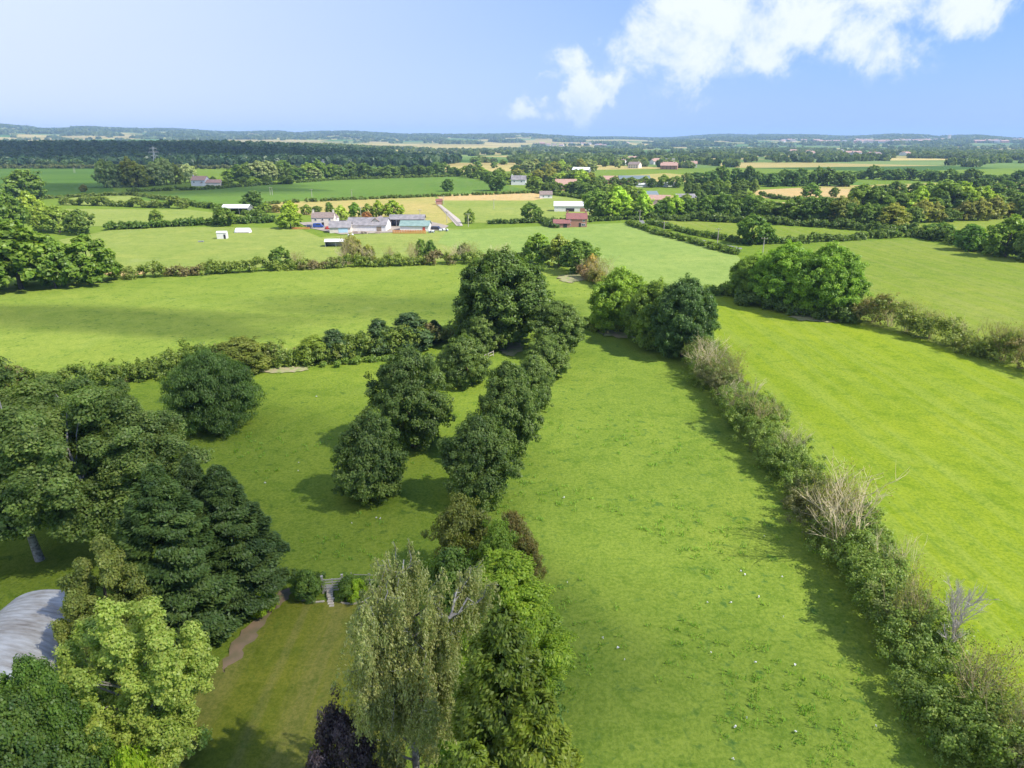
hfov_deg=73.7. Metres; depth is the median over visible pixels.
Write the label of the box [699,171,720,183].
field tree
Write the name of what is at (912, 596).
bare bush
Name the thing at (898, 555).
bare bush
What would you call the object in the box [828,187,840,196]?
field tree
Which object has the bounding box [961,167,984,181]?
field tree
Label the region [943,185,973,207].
field tree
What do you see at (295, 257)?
bare bush
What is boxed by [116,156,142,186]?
field tree
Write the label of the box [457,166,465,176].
field tree
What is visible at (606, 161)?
distant tree
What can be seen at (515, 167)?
field tree
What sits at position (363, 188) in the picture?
field
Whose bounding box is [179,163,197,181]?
field tree
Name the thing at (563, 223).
brick garage
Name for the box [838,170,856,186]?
field tree
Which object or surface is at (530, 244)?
field tree
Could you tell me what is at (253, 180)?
field tree
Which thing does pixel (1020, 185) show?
field tree
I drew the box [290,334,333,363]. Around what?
hedge tree
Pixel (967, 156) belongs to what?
valley woodland
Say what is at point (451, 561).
garden shrub
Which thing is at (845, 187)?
field
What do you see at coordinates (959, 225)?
field
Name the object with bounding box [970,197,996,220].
field tree
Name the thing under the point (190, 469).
cypress tree
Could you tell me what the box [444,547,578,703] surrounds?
chestnut tree
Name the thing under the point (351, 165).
field tree
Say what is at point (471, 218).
field tree
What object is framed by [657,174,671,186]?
field tree
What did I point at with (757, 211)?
field tree
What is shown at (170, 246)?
field
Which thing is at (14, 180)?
field tree
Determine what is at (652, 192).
bungalow
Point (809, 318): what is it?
bare ground
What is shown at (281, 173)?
field tree
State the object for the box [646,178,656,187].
field tree
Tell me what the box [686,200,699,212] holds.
field tree
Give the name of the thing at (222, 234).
white shed
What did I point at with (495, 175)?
field tree
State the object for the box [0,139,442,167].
dark woodland
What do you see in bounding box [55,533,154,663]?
olive tree
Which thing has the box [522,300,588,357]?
avenue tree
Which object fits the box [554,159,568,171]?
field tree
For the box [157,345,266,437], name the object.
willow tree
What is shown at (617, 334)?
bare ground
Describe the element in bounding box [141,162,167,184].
field tree
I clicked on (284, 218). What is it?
field tree
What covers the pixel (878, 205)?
field tree
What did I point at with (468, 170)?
field tree
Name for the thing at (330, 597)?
stone steps
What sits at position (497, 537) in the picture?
thorn tree
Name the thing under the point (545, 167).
field tree
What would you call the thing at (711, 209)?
field tree
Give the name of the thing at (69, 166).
hedge
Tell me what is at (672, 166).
house
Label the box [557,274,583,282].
bare ground
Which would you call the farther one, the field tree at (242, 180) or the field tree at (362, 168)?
the field tree at (362, 168)
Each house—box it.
[511,174,526,184]
[555,178,576,189]
[566,210,587,226]
[604,176,613,183]
[627,161,641,167]
[650,158,659,164]
[660,162,677,169]
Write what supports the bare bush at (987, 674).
on the field at (946, 423)
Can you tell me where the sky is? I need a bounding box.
[0,0,1023,137]
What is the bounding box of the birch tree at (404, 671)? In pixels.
[329,537,501,767]
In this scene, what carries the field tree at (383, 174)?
on the ground at (770, 165)
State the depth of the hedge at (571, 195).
522.52 m
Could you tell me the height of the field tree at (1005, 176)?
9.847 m
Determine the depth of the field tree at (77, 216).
305.07 m
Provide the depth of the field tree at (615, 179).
622.23 m
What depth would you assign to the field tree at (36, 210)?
318.15 m
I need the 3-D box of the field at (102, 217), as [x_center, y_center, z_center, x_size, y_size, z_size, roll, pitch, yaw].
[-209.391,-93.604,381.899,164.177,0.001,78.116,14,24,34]
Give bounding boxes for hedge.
[0,163,341,168]
[2,319,470,396]
[35,191,189,199]
[58,195,189,208]
[101,214,275,229]
[105,249,527,279]
[126,173,458,191]
[183,199,270,216]
[256,190,533,204]
[290,567,325,592]
[320,350,429,366]
[335,573,379,587]
[486,216,565,223]
[531,189,595,198]
[539,216,559,227]
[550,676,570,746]
[576,265,610,288]
[581,316,623,332]
[588,215,643,221]
[625,219,741,254]
[645,218,789,244]
[646,210,920,232]
[680,336,1023,767]
[704,283,748,296]
[733,291,862,323]
[758,191,859,200]
[786,228,918,243]
[842,291,1023,368]
[913,224,1023,261]
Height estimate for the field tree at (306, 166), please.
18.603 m
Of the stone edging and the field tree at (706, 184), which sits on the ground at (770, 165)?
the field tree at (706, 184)
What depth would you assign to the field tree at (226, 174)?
714.21 m
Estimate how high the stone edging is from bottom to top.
0.300 m
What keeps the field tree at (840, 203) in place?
on the ground at (770, 165)
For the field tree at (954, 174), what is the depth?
699.62 m
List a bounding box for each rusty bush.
[501,509,535,567]
[512,534,547,583]
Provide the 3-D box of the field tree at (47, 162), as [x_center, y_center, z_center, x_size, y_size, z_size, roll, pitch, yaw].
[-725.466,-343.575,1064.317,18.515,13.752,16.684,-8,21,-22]
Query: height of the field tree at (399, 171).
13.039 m
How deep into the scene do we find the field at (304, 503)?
83.57 m
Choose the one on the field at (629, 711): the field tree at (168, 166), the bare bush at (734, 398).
the bare bush at (734, 398)
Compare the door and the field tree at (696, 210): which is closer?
the door
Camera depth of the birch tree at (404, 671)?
34.01 m
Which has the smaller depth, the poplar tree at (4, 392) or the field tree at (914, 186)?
the poplar tree at (4, 392)
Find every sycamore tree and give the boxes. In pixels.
[0,652,117,767]
[0,685,105,767]
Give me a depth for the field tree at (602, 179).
622.50 m
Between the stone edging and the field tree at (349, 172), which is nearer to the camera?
the stone edging
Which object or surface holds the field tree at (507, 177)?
on the ground at (770, 165)
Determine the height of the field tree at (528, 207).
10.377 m
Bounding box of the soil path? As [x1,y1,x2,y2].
[222,588,290,671]
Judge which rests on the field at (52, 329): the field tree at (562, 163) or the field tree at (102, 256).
the field tree at (102, 256)
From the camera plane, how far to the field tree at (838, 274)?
159.11 m
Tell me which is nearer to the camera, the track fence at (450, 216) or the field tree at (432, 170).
the track fence at (450, 216)
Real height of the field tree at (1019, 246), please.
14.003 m
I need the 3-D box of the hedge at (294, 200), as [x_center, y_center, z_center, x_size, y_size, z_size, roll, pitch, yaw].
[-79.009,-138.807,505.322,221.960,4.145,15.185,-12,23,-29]
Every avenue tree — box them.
[329,403,409,504]
[363,345,455,450]
[435,349,466,376]
[436,333,492,389]
[436,410,526,511]
[461,314,503,355]
[473,359,546,461]
[519,334,571,379]
[519,354,555,411]
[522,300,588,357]
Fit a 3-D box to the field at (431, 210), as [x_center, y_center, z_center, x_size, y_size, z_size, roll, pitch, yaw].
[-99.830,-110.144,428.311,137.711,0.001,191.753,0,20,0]
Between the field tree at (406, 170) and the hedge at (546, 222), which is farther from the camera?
the field tree at (406, 170)
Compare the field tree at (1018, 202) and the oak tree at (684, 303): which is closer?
the oak tree at (684, 303)
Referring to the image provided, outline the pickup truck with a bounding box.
[431,226,441,229]
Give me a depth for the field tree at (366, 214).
368.53 m
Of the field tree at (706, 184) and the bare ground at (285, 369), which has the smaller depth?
the bare ground at (285, 369)
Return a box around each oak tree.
[450,244,556,348]
[586,265,651,332]
[619,276,669,349]
[646,272,721,358]
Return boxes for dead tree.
[938,581,1001,672]
[943,572,973,629]
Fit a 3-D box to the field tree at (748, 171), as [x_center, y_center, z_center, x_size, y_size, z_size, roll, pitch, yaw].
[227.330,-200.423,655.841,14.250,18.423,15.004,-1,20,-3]
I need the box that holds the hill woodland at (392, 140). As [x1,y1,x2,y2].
[0,126,1023,147]
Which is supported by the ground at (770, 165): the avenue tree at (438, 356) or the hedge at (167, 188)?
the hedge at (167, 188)
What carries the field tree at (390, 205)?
on the field at (431, 210)
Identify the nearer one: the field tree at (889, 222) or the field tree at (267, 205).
the field tree at (889, 222)
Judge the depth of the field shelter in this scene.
273.92 m
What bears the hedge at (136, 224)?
on the ground at (770, 165)
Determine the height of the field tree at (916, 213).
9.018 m
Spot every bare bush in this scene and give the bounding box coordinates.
[285,251,303,263]
[335,246,347,265]
[336,234,360,264]
[358,243,374,256]
[381,246,395,263]
[401,240,420,257]
[443,243,462,262]
[461,240,479,252]
[578,254,603,268]
[582,255,620,277]
[682,331,731,380]
[704,341,751,380]
[715,369,768,422]
[738,391,794,428]
[771,419,815,453]
[791,447,908,554]
[807,457,877,536]
[862,522,929,578]
[876,558,967,638]
[878,298,912,326]
[891,295,930,331]
[920,306,953,338]
[940,607,1023,707]
[950,311,972,344]
[963,317,1013,354]
[977,673,1023,754]
[988,323,1023,360]
[994,318,1023,363]
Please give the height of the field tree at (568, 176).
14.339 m
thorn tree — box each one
[420,492,491,566]
[462,517,524,571]
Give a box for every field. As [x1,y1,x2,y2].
[0,167,113,199]
[0,262,593,376]
[0,347,519,718]
[56,209,259,225]
[59,227,482,276]
[64,192,150,204]
[140,176,531,203]
[267,197,451,224]
[435,196,611,222]
[437,193,542,199]
[437,223,739,286]
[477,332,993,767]
[617,173,685,181]
[660,220,904,241]
[693,295,1023,744]
[755,188,849,197]
[772,182,871,185]
[801,182,1017,190]
[813,239,1023,368]
[918,218,1023,239]
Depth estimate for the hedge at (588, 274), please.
203.02 m
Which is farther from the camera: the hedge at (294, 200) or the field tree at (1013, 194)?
the hedge at (294, 200)
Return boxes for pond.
[496,341,523,355]
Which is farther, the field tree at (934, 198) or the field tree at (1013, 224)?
the field tree at (934, 198)
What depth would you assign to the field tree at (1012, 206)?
370.96 m
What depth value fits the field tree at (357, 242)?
235.48 m
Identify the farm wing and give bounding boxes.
[200,179,222,185]
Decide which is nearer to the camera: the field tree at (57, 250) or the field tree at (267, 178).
the field tree at (57, 250)
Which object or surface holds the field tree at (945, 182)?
on the ground at (770, 165)
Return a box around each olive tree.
[48,590,126,692]
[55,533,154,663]
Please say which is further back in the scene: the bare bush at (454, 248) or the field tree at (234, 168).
the field tree at (234, 168)
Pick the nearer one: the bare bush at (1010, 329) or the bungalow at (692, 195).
the bare bush at (1010, 329)
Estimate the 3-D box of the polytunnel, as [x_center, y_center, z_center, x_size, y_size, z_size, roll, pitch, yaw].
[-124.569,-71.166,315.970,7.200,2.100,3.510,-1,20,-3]
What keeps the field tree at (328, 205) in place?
on the field at (431, 210)
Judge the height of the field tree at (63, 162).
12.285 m
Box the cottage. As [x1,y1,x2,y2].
[539,191,552,197]
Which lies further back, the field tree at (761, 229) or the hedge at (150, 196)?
the hedge at (150, 196)
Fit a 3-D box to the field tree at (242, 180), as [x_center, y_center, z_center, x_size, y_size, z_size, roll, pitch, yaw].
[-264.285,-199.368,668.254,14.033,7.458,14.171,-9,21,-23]
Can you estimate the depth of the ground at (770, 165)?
714.19 m
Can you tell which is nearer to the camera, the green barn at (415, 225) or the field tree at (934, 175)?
the green barn at (415, 225)
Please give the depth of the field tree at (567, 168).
910.74 m
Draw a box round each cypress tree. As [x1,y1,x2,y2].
[96,462,254,650]
[163,453,243,588]
[189,464,290,618]
[442,600,556,767]
[445,736,498,767]
[491,684,584,767]
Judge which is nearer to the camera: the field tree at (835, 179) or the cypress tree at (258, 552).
the cypress tree at (258, 552)
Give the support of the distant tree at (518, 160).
on the ground at (770, 165)
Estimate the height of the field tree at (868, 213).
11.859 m
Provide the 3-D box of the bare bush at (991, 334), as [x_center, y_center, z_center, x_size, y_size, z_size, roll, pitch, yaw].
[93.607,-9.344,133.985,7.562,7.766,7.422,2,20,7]
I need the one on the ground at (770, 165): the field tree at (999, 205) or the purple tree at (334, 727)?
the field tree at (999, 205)
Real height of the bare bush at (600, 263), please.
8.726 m
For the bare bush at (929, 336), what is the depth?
145.19 m
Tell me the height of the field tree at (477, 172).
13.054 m
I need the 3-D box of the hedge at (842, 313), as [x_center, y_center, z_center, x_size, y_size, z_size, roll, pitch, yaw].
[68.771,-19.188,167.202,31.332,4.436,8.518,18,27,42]
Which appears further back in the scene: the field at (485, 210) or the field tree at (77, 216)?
the field at (485, 210)
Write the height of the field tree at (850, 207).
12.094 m
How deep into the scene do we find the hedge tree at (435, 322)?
141.94 m
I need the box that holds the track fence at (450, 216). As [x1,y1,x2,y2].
[438,205,459,224]
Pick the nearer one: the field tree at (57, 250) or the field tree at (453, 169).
the field tree at (57, 250)
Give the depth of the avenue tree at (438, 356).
121.42 m
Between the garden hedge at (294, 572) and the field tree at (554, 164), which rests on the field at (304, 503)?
the garden hedge at (294, 572)
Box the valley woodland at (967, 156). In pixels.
[281,142,1023,167]
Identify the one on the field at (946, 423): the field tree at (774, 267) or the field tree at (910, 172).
the field tree at (774, 267)
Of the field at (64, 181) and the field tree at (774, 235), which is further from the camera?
the field at (64, 181)
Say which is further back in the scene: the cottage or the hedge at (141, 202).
the cottage
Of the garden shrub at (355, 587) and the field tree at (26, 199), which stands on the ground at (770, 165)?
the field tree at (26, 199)
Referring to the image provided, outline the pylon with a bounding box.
[148,146,158,160]
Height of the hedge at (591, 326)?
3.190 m
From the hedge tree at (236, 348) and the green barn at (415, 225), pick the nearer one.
the hedge tree at (236, 348)
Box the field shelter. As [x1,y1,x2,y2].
[324,239,343,246]
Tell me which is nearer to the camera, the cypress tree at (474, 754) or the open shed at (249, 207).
the cypress tree at (474, 754)
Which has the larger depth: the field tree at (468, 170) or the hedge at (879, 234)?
the field tree at (468, 170)
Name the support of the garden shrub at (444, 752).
on the ground at (770, 165)
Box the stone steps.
[326,585,334,606]
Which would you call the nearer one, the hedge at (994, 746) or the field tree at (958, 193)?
the hedge at (994, 746)
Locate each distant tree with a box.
[469,157,480,162]
[472,161,482,167]
[490,161,498,167]
[499,159,507,164]
[514,158,524,164]
[599,158,609,166]
[614,158,621,167]
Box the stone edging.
[341,601,362,604]
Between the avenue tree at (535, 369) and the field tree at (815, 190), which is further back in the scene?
the field tree at (815, 190)
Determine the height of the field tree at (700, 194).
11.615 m
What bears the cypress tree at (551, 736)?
on the ground at (770, 165)
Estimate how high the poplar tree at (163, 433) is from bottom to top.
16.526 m
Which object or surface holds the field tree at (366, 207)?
on the field at (431, 210)
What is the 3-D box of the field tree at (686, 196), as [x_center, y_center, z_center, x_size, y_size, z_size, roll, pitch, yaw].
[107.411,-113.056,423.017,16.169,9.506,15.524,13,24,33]
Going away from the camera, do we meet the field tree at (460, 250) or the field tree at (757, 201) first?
the field tree at (460, 250)
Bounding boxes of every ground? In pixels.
[0,127,1023,767]
[261,366,308,372]
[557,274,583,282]
[597,329,634,337]
[788,314,840,322]
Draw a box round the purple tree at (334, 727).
[305,683,381,767]
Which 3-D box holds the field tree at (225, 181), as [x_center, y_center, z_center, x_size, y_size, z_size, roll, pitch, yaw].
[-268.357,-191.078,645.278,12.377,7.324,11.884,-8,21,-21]
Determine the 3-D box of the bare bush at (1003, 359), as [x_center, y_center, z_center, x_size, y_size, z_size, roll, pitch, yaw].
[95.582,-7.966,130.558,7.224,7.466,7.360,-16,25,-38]
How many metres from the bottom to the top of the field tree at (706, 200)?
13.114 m
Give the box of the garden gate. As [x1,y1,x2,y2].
[320,574,342,593]
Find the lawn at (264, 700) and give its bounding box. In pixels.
[107,594,404,767]
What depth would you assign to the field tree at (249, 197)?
420.28 m
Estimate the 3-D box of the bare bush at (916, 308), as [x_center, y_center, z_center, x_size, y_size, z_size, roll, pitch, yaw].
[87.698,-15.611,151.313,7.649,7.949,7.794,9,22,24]
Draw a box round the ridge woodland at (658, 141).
[0,123,1023,146]
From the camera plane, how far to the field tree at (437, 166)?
821.99 m
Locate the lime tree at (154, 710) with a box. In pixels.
[52,595,218,767]
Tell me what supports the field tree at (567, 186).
on the ground at (770, 165)
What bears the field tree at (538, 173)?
on the ground at (770, 165)
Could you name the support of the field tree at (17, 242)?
on the field at (52, 329)
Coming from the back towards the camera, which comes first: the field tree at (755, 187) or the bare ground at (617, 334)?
the field tree at (755, 187)
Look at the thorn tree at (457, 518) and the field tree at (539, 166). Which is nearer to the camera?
the thorn tree at (457, 518)
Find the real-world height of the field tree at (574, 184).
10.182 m
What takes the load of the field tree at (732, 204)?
on the ground at (770, 165)
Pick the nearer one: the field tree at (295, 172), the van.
the van
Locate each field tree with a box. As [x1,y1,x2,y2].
[0,169,47,199]
[0,188,31,226]
[0,219,60,289]
[0,249,13,289]
[2,160,13,167]
[11,190,45,221]
[23,237,76,287]
[27,201,59,230]
[36,159,43,165]
[39,205,71,232]
[41,159,53,164]
[54,234,123,283]
[58,160,67,165]
[60,208,94,234]
[67,158,83,164]
[78,184,87,191]
[90,158,114,187]
[98,160,124,186]
[112,167,129,186]
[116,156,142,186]
[120,161,154,186]
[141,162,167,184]
[148,209,163,220]
[156,157,174,184]
[168,163,184,183]
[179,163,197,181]
[211,206,236,225]
[219,168,240,179]
[222,178,234,184]
[231,164,243,179]
[235,176,247,183]
[236,162,250,178]
[238,190,263,208]
[240,168,263,180]
[246,177,261,183]
[248,160,270,180]
[258,203,271,211]
[259,160,278,179]
[261,175,271,181]
[267,245,291,267]
[271,164,285,178]
[271,204,281,211]
[274,209,302,227]
[275,160,291,177]
[277,178,289,183]
[279,175,294,183]
[280,200,299,213]
[285,165,296,179]
[288,168,308,179]
[298,204,311,213]
[300,162,318,178]
[307,167,322,178]
[311,159,327,175]
[311,205,322,211]
[323,163,339,177]
[324,202,334,211]
[325,165,346,177]
[332,204,349,219]
[341,233,363,261]
[344,161,356,170]
[344,169,356,177]
[348,202,362,216]
[355,163,375,178]
[357,244,375,257]
[361,203,374,216]
[361,211,372,216]
[370,200,385,216]
[373,166,385,177]
[379,200,404,215]
[380,164,398,175]
[390,166,402,176]
[398,165,412,175]
[412,164,429,174]
[413,239,425,256]
[423,166,434,174]
[424,239,437,260]
[430,162,445,174]
[439,162,449,173]
[440,179,453,191]
[446,167,460,174]
[456,242,468,259]
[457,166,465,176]
[463,208,474,223]
[464,164,478,177]
[472,167,488,177]
[480,171,490,179]
[482,169,506,190]
[497,167,505,174]
[503,173,511,183]
[506,168,523,174]
[509,165,520,171]
[519,160,535,172]
[520,201,543,218]
[521,233,550,264]
[525,176,542,189]
[529,170,544,181]
[535,163,545,170]
[540,181,555,190]
[540,234,575,266]
[541,163,550,172]
[544,166,557,181]
[545,174,561,181]
[546,181,565,192]
[548,161,561,171]
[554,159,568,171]
[556,238,601,273]
[557,171,564,178]
[560,164,574,171]
[564,181,573,192]
[565,169,582,178]
[567,181,582,193]
[570,168,592,182]
[575,183,594,194]
[576,158,586,166]
[581,187,607,216]
[583,254,597,269]
[584,159,598,171]
[585,171,595,182]
[589,177,602,190]
[593,192,612,216]
[596,175,608,185]
[598,195,625,215]
[601,184,610,192]
[607,185,632,215]
[609,175,620,184]
[615,199,638,218]
[620,200,650,215]
[622,176,638,185]
[622,185,638,198]
[632,189,648,200]
[632,190,654,217]
[638,176,648,183]
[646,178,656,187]
[652,203,666,215]
[656,197,677,212]
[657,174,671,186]
[665,194,684,214]
[667,175,683,187]
[676,198,697,215]
[679,194,696,201]
[681,172,694,185]
[683,182,694,193]
[684,172,703,184]
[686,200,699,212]
[691,182,703,193]
[695,189,706,202]
[697,194,714,211]
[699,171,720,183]
[701,181,714,194]
[702,200,720,214]
[705,182,720,194]
[711,165,731,183]
[713,178,725,194]
[713,193,730,214]
[719,197,739,216]
[722,180,733,193]
[722,252,765,295]
[728,183,748,192]
[729,198,747,217]
[730,168,744,183]
[731,190,747,199]
[736,213,776,243]
[737,178,751,191]
[740,195,753,216]
[741,165,754,184]
[741,192,761,199]
[745,195,767,213]
[747,238,818,306]
[748,170,762,184]
[749,179,759,192]
[754,200,776,215]
[759,200,786,216]
[760,173,783,186]
[765,232,779,243]
[772,205,798,221]
[776,169,789,184]
[777,195,815,221]
[783,170,804,185]
[792,168,809,185]
[792,240,874,311]
[796,196,824,224]
[800,182,822,197]
[807,196,836,221]
[808,171,821,183]
[813,165,826,184]
[817,166,838,185]
[820,199,837,220]
[827,195,859,223]
[828,171,851,186]
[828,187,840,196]
[835,202,863,222]
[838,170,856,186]
[847,197,861,226]
[848,184,883,206]
[849,203,876,224]
[853,170,866,178]
[860,184,888,204]
[865,203,889,220]
[866,164,883,178]
[870,193,903,205]
[873,205,899,226]
[877,203,912,225]
[878,184,895,191]
[879,189,913,205]
[880,169,897,179]
[888,180,907,192]
[889,168,907,179]
[895,202,911,220]
[896,196,915,209]
[902,168,917,179]
[903,206,927,222]
[906,181,924,192]
[907,185,931,204]
[909,198,940,221]
[914,169,933,180]
[916,194,953,212]
[921,222,955,238]
[922,181,935,193]
[926,170,947,181]
[927,201,947,221]
[929,181,971,209]
[934,179,959,186]
[937,208,963,221]
[942,167,958,180]
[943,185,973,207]
[951,181,983,213]
[951,223,987,251]
[952,200,977,219]
[954,173,963,181]
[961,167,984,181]
[970,178,994,188]
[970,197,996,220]
[975,186,991,201]
[977,174,997,181]
[981,186,995,198]
[981,214,1023,256]
[987,194,1007,203]
[987,195,1010,218]
[991,181,1007,193]
[993,180,1018,192]
[994,173,1015,182]
[997,189,1021,203]
[1001,202,1021,217]
[1008,172,1023,183]
[1008,194,1023,217]
[1011,170,1023,182]
[1013,229,1023,259]
[1015,179,1023,192]
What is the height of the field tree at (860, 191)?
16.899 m
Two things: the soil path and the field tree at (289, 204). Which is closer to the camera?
the soil path
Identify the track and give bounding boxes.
[435,201,462,225]
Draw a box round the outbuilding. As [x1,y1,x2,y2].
[328,221,352,232]
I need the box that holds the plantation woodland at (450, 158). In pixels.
[342,152,461,163]
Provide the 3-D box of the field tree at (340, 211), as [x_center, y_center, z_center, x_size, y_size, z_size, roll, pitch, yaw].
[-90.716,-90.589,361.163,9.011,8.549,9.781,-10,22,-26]
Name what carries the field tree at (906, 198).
on the ground at (770, 165)
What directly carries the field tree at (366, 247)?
on the field at (170, 246)
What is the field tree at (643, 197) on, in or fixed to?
on the ground at (770, 165)
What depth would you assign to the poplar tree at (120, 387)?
75.66 m
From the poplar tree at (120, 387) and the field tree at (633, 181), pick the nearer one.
the poplar tree at (120, 387)
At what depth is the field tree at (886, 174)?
736.40 m
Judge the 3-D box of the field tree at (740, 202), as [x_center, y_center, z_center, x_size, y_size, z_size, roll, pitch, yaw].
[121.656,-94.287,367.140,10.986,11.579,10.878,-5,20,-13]
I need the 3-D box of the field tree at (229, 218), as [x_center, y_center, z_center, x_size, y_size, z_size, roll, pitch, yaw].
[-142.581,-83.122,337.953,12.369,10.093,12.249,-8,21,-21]
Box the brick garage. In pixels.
[553,219,570,227]
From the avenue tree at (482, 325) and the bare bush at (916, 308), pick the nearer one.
the avenue tree at (482, 325)
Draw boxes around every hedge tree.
[213,335,274,375]
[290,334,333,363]
[321,328,357,361]
[357,318,398,354]
[389,311,437,351]
[429,320,447,343]
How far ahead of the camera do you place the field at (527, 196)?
511.02 m
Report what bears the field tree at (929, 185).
on the ground at (770, 165)
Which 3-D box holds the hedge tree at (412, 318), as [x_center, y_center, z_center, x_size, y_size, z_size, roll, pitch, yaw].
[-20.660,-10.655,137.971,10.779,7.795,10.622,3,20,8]
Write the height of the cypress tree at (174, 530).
16.330 m
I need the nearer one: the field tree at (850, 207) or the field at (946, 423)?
the field at (946, 423)
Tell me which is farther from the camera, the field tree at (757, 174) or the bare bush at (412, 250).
the field tree at (757, 174)
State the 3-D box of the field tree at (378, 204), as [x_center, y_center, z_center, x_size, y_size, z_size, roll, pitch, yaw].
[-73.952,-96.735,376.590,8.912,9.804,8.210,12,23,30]
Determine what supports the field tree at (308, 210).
on the field at (431, 210)
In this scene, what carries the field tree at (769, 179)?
on the ground at (770, 165)
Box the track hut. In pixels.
[435,199,442,204]
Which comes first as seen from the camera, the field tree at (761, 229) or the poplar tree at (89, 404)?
the poplar tree at (89, 404)
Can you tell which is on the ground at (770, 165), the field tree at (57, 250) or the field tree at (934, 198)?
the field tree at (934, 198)
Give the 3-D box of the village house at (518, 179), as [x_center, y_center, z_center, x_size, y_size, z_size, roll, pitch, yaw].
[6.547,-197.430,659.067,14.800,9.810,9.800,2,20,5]
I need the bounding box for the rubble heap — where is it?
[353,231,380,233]
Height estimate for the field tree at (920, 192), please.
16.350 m
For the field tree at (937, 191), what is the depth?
386.98 m
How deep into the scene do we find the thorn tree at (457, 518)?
64.30 m
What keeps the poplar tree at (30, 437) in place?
on the field at (304, 503)
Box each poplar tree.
[0,356,86,561]
[0,374,152,543]
[0,387,14,408]
[18,373,104,409]
[68,377,143,448]
[84,397,214,519]
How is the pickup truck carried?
on the yard at (394, 227)
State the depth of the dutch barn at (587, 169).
881.17 m
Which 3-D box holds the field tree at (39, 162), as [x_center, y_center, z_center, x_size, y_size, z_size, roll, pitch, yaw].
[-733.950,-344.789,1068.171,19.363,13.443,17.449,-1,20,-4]
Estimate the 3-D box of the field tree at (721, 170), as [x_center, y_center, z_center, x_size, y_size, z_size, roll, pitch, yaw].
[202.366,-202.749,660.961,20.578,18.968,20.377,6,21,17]
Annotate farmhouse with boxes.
[190,175,208,185]
[311,210,335,225]
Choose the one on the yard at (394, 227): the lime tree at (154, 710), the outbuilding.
the outbuilding
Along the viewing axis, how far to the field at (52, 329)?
172.94 m
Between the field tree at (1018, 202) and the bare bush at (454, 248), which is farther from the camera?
the field tree at (1018, 202)
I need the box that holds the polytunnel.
[234,228,251,232]
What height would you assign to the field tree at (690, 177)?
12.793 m
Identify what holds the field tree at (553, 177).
on the ground at (770, 165)
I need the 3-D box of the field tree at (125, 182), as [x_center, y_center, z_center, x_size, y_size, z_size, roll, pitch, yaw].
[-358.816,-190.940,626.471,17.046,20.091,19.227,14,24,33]
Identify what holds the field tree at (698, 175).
on the ground at (770, 165)
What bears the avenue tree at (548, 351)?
on the field at (629, 711)
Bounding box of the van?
[313,223,323,227]
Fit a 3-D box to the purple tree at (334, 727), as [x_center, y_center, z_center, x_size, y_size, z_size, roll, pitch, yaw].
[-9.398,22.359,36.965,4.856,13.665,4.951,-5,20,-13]
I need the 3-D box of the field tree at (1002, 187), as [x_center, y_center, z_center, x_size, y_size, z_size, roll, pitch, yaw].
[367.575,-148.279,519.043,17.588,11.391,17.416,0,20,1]
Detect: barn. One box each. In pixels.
[0,589,69,680]
[347,217,390,230]
[389,214,425,225]
[399,220,431,230]
[554,201,588,211]
[572,167,590,172]
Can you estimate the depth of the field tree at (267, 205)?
403.82 m
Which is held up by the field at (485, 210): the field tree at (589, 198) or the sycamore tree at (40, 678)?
the field tree at (589, 198)
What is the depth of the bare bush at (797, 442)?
86.14 m
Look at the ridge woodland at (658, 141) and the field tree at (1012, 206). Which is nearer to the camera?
the field tree at (1012, 206)
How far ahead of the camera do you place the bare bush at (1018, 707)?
44.87 m
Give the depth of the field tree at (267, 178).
667.26 m
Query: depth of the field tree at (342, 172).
754.64 m
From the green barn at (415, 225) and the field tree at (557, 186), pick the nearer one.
the green barn at (415, 225)
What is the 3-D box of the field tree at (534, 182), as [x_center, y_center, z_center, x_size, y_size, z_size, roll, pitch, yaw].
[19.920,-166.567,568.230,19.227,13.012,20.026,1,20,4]
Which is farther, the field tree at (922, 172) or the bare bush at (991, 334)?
the field tree at (922, 172)
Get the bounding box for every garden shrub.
[110,741,162,767]
[244,588,279,618]
[291,569,324,604]
[336,572,360,601]
[344,578,368,603]
[419,545,475,613]
[431,738,456,767]
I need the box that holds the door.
[338,228,347,232]
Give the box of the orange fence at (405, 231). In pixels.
[393,230,425,233]
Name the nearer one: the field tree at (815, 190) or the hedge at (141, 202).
the hedge at (141, 202)
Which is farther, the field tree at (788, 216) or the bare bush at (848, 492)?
the field tree at (788, 216)
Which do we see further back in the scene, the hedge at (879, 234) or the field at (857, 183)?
the field at (857, 183)
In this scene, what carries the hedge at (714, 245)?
on the ground at (770, 165)
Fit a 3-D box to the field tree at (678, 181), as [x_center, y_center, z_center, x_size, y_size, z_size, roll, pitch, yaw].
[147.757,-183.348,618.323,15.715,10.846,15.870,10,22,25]
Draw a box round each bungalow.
[637,191,658,194]
[649,195,670,204]
[673,194,696,197]
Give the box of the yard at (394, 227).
[300,220,447,233]
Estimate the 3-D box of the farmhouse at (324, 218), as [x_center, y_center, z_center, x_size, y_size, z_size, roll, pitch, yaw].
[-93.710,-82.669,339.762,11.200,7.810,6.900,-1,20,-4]
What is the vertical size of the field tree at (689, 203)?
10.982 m
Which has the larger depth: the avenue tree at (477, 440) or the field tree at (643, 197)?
the field tree at (643, 197)
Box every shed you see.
[216,231,227,238]
[222,204,252,213]
[617,175,649,181]
[636,182,647,186]
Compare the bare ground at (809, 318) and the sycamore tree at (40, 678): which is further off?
the bare ground at (809, 318)
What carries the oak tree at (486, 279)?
on the ground at (770, 165)
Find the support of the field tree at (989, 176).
on the ground at (770, 165)

